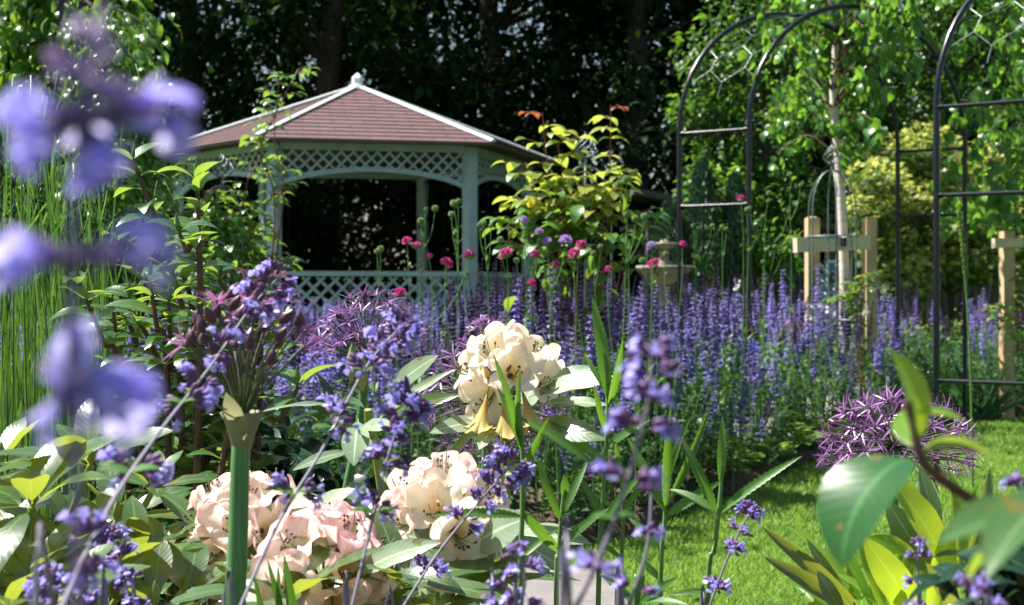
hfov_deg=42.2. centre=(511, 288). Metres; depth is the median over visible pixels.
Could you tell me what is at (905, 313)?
salvia plant
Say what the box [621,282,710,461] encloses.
catmint plant
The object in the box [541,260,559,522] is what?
scabious
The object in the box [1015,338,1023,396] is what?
border plant
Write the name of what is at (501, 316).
catmint plant
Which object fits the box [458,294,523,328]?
catmint plant
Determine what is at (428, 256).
scabious
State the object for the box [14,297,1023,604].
lawn
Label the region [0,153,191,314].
shrub
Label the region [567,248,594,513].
scabious
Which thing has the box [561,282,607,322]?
salvia plant
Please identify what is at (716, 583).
catmint
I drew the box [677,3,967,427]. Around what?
metal arch
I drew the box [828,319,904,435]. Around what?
catmint plant
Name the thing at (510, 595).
catmint
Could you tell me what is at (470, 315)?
salvia plant
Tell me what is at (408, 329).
catmint
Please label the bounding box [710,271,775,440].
salvia plant
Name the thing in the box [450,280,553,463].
salvia plant
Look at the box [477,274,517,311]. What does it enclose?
salvia plant
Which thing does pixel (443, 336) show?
salvia plant
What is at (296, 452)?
evergreen shrub
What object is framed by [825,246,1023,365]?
hedge
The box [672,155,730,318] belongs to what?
conifer
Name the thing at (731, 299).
salvia plant
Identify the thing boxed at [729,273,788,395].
catmint plant
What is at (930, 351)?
border plant
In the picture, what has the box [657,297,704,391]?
salvia plant
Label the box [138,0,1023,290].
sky
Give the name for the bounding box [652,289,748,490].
catmint plant
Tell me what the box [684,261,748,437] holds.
salvia plant
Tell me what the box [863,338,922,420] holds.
border plant
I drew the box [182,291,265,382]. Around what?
catmint plant
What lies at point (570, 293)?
salvia plant
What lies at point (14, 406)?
ornamental grass
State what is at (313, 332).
catmint plant
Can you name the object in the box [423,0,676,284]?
evergreen tree
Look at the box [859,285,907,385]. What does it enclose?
salvia plant
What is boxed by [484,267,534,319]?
salvia plant
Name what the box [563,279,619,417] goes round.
salvia plant
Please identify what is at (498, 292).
salvia plant
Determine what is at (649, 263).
scabious
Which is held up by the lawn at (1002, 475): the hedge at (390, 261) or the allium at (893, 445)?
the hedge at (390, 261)
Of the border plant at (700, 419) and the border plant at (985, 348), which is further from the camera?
the border plant at (985, 348)
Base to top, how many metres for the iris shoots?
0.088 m
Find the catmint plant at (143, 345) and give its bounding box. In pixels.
[100,310,167,419]
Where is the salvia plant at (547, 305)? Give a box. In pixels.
[534,279,574,325]
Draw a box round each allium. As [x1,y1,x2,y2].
[162,268,330,604]
[306,282,430,503]
[418,328,574,584]
[464,314,506,381]
[781,316,804,435]
[814,382,982,554]
[976,303,997,399]
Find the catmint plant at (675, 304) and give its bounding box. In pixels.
[659,287,716,333]
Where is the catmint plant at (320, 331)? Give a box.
[308,316,403,467]
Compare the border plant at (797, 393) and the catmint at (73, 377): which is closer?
the catmint at (73, 377)
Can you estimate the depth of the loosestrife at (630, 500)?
1.69 m
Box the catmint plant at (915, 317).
[878,299,943,390]
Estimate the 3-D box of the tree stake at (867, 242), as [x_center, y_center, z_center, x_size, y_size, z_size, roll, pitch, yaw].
[2.187,0.327,8.981,0.755,1.646,0.224,0,0,-33]
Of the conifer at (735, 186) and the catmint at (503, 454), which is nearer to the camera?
the catmint at (503, 454)
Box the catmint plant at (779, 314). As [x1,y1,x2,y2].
[752,296,802,367]
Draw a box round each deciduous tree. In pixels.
[661,0,861,324]
[804,0,1023,354]
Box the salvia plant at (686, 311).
[648,264,713,416]
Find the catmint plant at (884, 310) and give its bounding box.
[829,284,887,384]
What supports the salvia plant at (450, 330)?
on the soil
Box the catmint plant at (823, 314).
[798,281,853,361]
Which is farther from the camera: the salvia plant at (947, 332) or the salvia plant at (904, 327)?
the salvia plant at (947, 332)
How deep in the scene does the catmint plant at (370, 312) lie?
9.85 m
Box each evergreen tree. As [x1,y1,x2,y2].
[0,1,167,346]
[57,0,383,330]
[134,0,293,326]
[154,0,457,311]
[172,0,523,316]
[292,0,555,302]
[298,0,678,325]
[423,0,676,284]
[446,0,798,312]
[521,0,833,294]
[648,0,920,303]
[651,3,958,290]
[772,0,1023,320]
[817,8,1010,247]
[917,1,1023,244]
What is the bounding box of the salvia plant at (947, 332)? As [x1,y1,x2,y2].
[931,295,984,378]
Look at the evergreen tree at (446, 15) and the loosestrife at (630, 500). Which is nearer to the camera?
the loosestrife at (630, 500)
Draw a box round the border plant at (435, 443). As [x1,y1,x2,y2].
[386,404,480,494]
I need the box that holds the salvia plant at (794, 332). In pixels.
[716,291,801,442]
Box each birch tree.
[738,0,940,412]
[927,0,1023,241]
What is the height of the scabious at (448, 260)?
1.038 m
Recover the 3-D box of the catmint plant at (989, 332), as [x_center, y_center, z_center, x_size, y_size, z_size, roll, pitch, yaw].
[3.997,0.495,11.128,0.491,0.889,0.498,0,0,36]
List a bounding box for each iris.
[633,359,645,573]
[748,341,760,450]
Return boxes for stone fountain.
[622,239,692,333]
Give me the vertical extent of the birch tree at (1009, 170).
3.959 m
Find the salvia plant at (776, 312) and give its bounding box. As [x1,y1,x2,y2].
[754,296,785,350]
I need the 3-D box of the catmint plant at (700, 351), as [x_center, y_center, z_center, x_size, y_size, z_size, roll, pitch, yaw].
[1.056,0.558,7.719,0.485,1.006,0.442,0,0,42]
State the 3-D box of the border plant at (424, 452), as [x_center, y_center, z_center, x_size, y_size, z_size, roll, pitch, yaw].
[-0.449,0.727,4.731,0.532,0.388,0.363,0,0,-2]
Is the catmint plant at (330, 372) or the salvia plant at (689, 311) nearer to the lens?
the catmint plant at (330, 372)
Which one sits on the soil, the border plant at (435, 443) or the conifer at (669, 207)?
the border plant at (435, 443)
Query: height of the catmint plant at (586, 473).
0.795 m
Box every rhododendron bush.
[0,404,252,604]
[171,450,591,604]
[263,319,611,602]
[762,468,1005,604]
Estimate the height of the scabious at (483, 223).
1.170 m
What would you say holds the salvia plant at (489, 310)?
on the soil
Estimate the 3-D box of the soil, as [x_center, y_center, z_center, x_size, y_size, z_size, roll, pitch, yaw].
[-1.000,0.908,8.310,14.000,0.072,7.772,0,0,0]
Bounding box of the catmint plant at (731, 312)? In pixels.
[684,279,744,353]
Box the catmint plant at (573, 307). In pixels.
[571,278,635,351]
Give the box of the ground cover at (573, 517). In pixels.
[61,349,1023,532]
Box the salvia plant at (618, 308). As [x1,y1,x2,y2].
[574,257,657,462]
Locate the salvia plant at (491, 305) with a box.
[450,262,536,348]
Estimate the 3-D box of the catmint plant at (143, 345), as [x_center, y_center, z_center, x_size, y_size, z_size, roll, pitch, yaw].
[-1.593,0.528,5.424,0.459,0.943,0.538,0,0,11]
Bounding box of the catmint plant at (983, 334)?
[943,288,998,397]
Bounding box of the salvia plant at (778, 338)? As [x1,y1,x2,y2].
[735,276,813,426]
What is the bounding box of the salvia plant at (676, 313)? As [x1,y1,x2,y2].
[630,290,708,367]
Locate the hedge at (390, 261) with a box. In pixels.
[0,117,1023,352]
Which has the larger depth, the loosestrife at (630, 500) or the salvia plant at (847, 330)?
the salvia plant at (847, 330)
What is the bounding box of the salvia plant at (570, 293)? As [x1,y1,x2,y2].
[541,277,589,329]
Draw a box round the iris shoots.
[254,556,296,604]
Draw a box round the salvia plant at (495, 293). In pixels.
[448,254,522,401]
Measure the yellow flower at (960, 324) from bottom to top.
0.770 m
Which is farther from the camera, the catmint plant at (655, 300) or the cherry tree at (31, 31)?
the catmint plant at (655, 300)
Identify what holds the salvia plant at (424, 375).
on the soil
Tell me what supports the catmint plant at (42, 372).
on the soil
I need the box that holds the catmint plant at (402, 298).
[351,297,403,376]
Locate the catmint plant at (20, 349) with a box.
[0,287,54,420]
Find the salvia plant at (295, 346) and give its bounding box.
[274,296,357,468]
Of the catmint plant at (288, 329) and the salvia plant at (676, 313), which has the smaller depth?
the catmint plant at (288, 329)
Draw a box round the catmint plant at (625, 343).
[587,306,655,411]
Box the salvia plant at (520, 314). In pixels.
[479,283,573,463]
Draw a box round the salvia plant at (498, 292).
[487,272,517,310]
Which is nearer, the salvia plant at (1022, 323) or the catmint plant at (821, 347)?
the catmint plant at (821, 347)
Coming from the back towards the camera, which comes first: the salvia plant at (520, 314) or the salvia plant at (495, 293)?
the salvia plant at (495, 293)
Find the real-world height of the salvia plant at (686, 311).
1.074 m
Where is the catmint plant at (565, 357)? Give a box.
[495,266,616,500]
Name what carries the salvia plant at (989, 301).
on the soil
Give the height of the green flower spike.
1.292 m
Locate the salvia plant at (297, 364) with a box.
[287,311,357,408]
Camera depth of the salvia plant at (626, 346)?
7.32 m
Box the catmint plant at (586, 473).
[527,356,634,520]
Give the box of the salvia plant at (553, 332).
[536,298,580,439]
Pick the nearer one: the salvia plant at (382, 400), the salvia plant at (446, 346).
the salvia plant at (382, 400)
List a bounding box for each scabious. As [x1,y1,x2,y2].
[369,245,385,474]
[390,287,405,490]
[402,205,438,464]
[402,236,468,457]
[412,242,430,459]
[424,253,432,451]
[441,256,459,454]
[448,198,463,495]
[462,249,475,456]
[477,220,496,463]
[497,236,514,448]
[513,225,542,334]
[519,216,539,521]
[525,278,536,497]
[529,249,546,522]
[534,228,558,523]
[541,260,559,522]
[542,234,572,509]
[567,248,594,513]
[570,240,586,524]
[579,176,631,490]
[590,244,602,455]
[604,265,620,502]
[615,211,648,496]
[639,251,675,445]
[643,258,659,466]
[644,241,655,499]
[646,259,666,465]
[676,240,686,485]
[687,223,714,462]
[719,224,729,469]
[737,195,754,462]
[743,207,765,448]
[748,190,790,452]
[755,242,785,455]
[782,172,802,441]
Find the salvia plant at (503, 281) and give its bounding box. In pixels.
[498,261,519,313]
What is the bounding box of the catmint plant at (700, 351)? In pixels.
[652,301,736,439]
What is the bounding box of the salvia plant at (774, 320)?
[712,274,775,398]
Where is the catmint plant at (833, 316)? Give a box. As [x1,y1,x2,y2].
[824,296,887,390]
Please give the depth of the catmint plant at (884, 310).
9.46 m
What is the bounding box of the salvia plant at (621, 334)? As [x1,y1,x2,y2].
[563,264,653,462]
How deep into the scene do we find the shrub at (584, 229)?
6.17 m
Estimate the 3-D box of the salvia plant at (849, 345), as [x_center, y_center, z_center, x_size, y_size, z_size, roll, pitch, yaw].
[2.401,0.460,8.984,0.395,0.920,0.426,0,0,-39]
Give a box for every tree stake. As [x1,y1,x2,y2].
[793,217,876,411]
[991,231,1023,419]
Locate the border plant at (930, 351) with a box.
[882,338,932,394]
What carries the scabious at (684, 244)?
on the soil
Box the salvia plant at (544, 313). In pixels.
[541,271,616,468]
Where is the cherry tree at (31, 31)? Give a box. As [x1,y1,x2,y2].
[0,0,182,400]
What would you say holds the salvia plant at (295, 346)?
on the soil
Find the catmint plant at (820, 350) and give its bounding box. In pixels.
[771,303,854,435]
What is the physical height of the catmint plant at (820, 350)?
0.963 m
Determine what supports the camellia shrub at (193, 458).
on the soil
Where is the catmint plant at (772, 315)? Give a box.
[745,291,808,422]
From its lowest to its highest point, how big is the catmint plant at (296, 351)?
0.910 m
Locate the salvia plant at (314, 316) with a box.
[273,306,321,335]
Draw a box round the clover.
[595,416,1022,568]
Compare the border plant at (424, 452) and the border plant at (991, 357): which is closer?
the border plant at (424, 452)
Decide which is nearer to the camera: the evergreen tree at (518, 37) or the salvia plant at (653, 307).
the salvia plant at (653, 307)
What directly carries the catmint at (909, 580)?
on the soil
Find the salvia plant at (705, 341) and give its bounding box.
[666,282,744,448]
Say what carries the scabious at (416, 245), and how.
on the soil
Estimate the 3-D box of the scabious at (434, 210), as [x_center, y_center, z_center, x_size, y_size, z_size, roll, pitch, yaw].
[-0.340,0.307,4.849,0.146,1.226,0.054,0,0,0]
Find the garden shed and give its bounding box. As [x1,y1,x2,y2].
[621,189,835,338]
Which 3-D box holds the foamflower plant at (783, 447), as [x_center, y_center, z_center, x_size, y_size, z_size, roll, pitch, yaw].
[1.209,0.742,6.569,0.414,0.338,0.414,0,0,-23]
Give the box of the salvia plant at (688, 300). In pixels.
[660,280,712,347]
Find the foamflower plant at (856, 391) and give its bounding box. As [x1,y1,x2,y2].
[811,382,880,434]
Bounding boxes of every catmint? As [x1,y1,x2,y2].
[0,2,201,604]
[21,561,108,604]
[32,257,297,604]
[93,522,151,604]
[222,307,424,604]
[343,376,435,604]
[385,442,535,604]
[481,568,526,604]
[499,539,545,604]
[559,330,687,604]
[610,493,666,604]
[700,499,765,604]
[901,535,933,604]
[954,570,1007,604]
[999,471,1023,489]
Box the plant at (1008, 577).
[905,475,1023,604]
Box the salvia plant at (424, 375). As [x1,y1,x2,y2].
[357,300,436,464]
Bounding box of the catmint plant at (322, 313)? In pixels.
[305,298,346,332]
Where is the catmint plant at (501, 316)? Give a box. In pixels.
[458,310,543,378]
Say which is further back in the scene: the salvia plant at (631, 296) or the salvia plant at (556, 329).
the salvia plant at (631, 296)
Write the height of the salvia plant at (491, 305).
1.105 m
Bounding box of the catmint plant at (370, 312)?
[358,306,409,324]
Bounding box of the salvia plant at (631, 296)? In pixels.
[599,275,635,327]
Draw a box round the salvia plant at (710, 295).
[699,276,733,332]
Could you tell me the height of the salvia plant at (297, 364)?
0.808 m
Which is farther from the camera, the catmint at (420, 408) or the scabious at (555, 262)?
the scabious at (555, 262)
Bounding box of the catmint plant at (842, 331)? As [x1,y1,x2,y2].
[779,303,850,417]
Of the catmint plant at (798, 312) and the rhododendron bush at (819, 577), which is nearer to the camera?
the rhododendron bush at (819, 577)
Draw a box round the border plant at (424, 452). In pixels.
[329,438,453,530]
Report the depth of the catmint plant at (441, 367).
7.10 m
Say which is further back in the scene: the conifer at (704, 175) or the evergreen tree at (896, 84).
the evergreen tree at (896, 84)
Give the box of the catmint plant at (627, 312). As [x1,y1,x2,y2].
[593,296,645,426]
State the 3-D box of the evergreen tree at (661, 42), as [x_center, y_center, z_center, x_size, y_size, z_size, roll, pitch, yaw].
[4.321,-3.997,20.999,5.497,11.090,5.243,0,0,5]
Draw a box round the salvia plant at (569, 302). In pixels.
[541,275,583,352]
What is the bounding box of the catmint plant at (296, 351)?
[255,314,328,423]
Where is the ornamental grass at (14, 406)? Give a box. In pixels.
[0,64,249,604]
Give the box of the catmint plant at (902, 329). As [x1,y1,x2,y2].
[877,313,932,372]
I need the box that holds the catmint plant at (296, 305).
[280,284,305,316]
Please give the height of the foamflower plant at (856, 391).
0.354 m
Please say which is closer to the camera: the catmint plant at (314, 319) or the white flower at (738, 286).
the catmint plant at (314, 319)
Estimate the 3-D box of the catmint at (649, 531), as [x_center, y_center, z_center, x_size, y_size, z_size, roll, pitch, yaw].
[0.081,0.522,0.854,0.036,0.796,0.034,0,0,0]
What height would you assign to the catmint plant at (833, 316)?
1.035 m
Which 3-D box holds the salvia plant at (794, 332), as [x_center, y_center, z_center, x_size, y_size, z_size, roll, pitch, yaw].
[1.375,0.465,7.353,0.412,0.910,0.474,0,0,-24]
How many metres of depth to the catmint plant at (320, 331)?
6.54 m
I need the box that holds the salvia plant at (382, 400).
[325,335,428,488]
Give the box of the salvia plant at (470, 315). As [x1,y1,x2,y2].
[458,288,542,499]
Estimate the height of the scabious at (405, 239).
1.111 m
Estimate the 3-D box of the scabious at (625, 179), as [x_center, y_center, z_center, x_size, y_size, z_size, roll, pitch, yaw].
[0.390,0.232,5.347,0.245,1.377,0.078,0,0,0]
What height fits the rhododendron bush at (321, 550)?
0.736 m
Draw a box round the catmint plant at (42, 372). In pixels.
[0,304,100,487]
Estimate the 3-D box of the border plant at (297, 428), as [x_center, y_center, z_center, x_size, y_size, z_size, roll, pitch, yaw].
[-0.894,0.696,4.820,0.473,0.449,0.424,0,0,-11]
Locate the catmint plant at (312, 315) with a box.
[294,306,332,343]
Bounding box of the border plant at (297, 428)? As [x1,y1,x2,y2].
[268,418,326,454]
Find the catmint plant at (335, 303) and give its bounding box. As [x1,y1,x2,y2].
[295,299,337,325]
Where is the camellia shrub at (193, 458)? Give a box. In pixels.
[49,141,335,604]
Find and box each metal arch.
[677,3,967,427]
[933,0,1023,470]
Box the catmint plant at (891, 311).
[850,293,901,369]
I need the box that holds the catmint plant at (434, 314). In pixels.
[418,302,468,410]
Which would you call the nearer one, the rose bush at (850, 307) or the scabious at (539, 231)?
the scabious at (539, 231)
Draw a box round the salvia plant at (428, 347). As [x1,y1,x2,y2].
[334,295,438,466]
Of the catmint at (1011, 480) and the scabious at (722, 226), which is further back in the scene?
the scabious at (722, 226)
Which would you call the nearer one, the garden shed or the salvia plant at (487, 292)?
the salvia plant at (487, 292)
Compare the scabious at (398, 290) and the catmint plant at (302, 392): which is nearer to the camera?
the scabious at (398, 290)
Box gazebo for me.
[153,73,559,352]
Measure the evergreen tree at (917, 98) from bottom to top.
11.090 m
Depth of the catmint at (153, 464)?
0.91 m
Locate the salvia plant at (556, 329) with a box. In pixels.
[532,255,605,479]
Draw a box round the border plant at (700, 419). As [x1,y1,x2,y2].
[612,375,717,498]
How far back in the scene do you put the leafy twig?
0.61 m
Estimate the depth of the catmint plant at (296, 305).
11.94 m
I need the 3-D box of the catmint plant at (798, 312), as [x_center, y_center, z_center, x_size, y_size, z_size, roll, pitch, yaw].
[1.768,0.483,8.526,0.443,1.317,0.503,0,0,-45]
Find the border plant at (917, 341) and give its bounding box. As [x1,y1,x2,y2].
[903,322,952,396]
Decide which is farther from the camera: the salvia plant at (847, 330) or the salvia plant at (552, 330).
the salvia plant at (847, 330)
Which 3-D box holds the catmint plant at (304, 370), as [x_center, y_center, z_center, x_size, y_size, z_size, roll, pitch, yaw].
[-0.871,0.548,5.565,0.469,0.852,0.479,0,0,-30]
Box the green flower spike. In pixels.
[957,211,973,487]
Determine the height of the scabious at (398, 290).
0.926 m
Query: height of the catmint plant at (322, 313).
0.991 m
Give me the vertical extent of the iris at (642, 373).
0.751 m
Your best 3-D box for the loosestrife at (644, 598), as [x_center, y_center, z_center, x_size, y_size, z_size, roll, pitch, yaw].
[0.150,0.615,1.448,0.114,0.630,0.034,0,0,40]
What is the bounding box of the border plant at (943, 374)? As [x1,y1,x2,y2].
[917,347,961,413]
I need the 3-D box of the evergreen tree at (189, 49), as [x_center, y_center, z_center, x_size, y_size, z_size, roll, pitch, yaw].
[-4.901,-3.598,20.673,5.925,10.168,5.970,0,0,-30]
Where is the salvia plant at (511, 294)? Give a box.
[475,263,537,334]
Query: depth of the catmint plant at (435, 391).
7.44 m
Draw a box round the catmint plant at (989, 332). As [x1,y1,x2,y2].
[969,298,1016,378]
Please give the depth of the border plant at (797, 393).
7.58 m
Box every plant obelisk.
[194,152,250,339]
[555,131,615,453]
[807,143,858,419]
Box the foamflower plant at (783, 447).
[713,403,794,469]
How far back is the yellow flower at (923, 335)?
9.87 m
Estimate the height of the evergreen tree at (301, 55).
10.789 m
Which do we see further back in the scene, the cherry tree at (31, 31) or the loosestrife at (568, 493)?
the cherry tree at (31, 31)
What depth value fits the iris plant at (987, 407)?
9.45 m
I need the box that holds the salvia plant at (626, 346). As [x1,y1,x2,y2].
[590,288,663,447]
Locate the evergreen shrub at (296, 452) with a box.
[49,373,454,604]
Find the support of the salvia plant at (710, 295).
on the soil
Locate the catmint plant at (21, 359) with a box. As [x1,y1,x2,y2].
[0,324,42,460]
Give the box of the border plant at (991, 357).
[958,333,998,405]
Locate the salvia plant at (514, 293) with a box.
[493,265,523,320]
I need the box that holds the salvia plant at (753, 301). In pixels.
[690,267,757,414]
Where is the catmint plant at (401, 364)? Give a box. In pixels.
[315,324,434,477]
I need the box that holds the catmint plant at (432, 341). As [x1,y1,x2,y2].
[429,316,455,406]
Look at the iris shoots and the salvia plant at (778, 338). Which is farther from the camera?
the salvia plant at (778, 338)
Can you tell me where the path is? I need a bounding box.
[108,567,627,604]
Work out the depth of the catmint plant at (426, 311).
11.05 m
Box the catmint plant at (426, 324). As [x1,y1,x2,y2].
[400,305,453,374]
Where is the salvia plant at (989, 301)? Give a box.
[974,275,1023,368]
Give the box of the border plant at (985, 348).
[970,327,1016,397]
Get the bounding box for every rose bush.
[152,67,318,354]
[822,270,882,414]
[981,277,1023,357]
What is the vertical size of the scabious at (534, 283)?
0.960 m
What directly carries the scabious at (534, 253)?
on the soil
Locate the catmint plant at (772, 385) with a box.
[706,336,796,457]
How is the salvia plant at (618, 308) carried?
on the soil
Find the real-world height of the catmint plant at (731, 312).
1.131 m
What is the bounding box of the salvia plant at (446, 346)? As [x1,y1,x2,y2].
[443,297,512,448]
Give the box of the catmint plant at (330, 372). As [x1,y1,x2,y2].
[300,315,424,488]
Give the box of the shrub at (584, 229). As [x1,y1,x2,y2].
[478,105,672,471]
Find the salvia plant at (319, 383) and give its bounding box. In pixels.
[264,317,348,468]
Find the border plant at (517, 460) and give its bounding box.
[447,385,548,509]
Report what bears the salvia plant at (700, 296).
on the soil
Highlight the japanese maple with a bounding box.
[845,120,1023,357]
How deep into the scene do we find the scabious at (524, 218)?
4.95 m
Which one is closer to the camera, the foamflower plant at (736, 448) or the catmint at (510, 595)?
the catmint at (510, 595)
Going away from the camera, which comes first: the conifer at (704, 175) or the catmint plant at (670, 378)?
the catmint plant at (670, 378)
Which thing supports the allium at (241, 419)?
on the soil
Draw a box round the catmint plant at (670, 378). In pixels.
[585,285,686,483]
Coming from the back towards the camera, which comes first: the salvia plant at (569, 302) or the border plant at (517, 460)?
the salvia plant at (569, 302)
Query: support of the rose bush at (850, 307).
on the lawn at (1002, 475)
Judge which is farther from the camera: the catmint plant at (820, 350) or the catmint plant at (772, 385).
the catmint plant at (820, 350)
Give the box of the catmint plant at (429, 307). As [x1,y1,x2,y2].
[426,291,485,340]
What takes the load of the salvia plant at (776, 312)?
on the soil
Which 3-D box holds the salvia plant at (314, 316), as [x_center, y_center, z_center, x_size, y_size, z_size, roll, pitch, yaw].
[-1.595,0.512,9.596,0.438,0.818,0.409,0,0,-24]
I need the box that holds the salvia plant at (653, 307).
[627,282,663,331]
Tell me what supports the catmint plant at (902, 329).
on the soil
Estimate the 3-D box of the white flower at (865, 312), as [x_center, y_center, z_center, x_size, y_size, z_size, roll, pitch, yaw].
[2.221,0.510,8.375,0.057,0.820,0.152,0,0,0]
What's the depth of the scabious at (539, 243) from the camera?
4.94 m
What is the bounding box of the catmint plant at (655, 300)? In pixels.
[622,285,676,414]
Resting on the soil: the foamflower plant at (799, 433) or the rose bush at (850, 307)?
the foamflower plant at (799, 433)
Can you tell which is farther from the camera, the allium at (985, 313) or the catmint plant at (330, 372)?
the allium at (985, 313)
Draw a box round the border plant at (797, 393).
[768,357,844,440]
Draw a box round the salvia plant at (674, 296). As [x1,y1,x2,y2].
[646,271,698,329]
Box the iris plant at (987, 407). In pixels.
[929,335,1023,418]
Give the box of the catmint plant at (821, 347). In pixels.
[780,301,856,405]
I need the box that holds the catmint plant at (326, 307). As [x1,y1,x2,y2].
[306,300,360,343]
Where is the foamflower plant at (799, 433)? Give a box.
[735,401,829,462]
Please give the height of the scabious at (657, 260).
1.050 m
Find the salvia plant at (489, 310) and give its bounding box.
[459,295,510,337]
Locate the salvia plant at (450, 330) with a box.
[431,282,490,462]
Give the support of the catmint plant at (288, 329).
on the soil
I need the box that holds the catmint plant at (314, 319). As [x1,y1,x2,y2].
[254,297,318,392]
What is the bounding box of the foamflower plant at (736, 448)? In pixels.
[683,419,764,483]
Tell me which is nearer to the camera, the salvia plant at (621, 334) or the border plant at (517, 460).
the border plant at (517, 460)
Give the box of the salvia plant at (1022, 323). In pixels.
[1015,299,1023,370]
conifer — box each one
[640,197,698,315]
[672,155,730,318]
[710,170,761,341]
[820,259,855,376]
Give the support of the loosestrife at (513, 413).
on the soil
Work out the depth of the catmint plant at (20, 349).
6.51 m
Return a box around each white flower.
[733,280,752,392]
[809,305,837,415]
[810,304,827,405]
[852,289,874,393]
[861,307,868,413]
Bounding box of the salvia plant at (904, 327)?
[854,290,910,385]
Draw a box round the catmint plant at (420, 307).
[371,302,427,430]
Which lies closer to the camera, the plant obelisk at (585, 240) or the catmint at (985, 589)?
the catmint at (985, 589)
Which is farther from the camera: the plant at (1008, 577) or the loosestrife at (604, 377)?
the loosestrife at (604, 377)
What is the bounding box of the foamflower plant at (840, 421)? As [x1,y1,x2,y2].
[787,391,855,440]
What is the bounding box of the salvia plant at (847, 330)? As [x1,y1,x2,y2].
[785,262,852,423]
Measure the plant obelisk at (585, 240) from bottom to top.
1.767 m
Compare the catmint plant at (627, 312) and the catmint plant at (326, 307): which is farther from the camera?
the catmint plant at (326, 307)
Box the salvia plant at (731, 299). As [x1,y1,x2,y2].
[701,268,744,338]
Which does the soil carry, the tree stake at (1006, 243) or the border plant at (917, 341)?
the border plant at (917, 341)
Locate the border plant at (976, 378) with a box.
[940,353,989,407]
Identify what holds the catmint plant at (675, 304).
on the soil
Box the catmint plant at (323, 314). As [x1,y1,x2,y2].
[297,302,348,331]
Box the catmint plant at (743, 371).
[677,289,772,465]
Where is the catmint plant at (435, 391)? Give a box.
[408,340,458,445]
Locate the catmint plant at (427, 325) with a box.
[397,295,453,407]
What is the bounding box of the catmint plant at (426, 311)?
[407,299,451,345]
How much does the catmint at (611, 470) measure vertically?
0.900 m
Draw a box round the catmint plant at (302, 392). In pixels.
[255,319,370,486]
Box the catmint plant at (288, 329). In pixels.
[227,285,322,435]
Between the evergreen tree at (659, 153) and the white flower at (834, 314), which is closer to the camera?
the white flower at (834, 314)
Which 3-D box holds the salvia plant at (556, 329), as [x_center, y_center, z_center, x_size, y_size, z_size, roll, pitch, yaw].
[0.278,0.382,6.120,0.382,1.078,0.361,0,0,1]
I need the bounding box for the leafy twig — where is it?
[817,348,1023,579]
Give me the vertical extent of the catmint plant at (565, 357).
1.194 m
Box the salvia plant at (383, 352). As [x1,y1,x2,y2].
[347,292,418,434]
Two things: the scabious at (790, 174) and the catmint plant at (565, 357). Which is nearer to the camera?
the catmint plant at (565, 357)
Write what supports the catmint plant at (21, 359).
on the soil
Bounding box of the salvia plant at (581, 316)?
[531,263,616,487]
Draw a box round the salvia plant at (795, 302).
[779,277,801,322]
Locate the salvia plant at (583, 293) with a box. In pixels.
[551,269,605,320]
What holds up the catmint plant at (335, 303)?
on the soil
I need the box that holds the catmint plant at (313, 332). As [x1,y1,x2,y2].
[282,308,349,392]
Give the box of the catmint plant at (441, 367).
[405,316,462,452]
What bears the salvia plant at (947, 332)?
on the soil
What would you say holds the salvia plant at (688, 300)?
on the soil
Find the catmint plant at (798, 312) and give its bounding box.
[752,264,822,416]
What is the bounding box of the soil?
[10,390,1023,559]
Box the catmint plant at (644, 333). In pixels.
[586,278,683,470]
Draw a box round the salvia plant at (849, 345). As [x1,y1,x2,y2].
[834,289,904,402]
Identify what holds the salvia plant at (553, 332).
on the soil
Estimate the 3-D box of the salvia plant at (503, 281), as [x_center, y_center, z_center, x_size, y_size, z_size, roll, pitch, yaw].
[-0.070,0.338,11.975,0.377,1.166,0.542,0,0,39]
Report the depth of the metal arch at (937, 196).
6.68 m
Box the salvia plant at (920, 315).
[906,271,951,371]
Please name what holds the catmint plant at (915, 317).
on the soil
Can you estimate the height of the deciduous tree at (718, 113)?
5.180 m
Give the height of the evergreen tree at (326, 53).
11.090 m
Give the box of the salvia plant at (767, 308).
[752,291,793,343]
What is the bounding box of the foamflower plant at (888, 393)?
[861,376,898,420]
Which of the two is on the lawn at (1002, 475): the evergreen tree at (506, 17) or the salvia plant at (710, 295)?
the evergreen tree at (506, 17)
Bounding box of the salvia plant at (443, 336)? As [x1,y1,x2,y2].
[435,258,506,414]
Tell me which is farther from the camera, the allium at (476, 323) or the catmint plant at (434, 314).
the catmint plant at (434, 314)
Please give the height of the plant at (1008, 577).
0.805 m
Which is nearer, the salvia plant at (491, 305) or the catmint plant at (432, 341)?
the salvia plant at (491, 305)
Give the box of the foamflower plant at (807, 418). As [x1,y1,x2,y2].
[768,392,833,452]
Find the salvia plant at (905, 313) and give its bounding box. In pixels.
[877,275,918,356]
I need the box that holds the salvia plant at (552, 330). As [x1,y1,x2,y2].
[538,289,588,441]
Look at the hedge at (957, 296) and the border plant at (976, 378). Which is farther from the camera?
the hedge at (957, 296)
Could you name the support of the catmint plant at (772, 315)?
on the soil
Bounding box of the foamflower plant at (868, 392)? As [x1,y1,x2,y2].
[831,378,889,425]
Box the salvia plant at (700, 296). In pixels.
[687,272,731,344]
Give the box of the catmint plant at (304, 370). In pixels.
[245,316,357,487]
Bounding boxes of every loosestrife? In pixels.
[431,355,595,602]
[525,455,608,604]
[550,298,648,604]
[589,434,641,604]
[600,566,686,604]
[628,408,718,604]
[670,417,800,604]
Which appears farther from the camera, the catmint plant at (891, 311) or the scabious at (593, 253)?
the catmint plant at (891, 311)
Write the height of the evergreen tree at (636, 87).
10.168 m

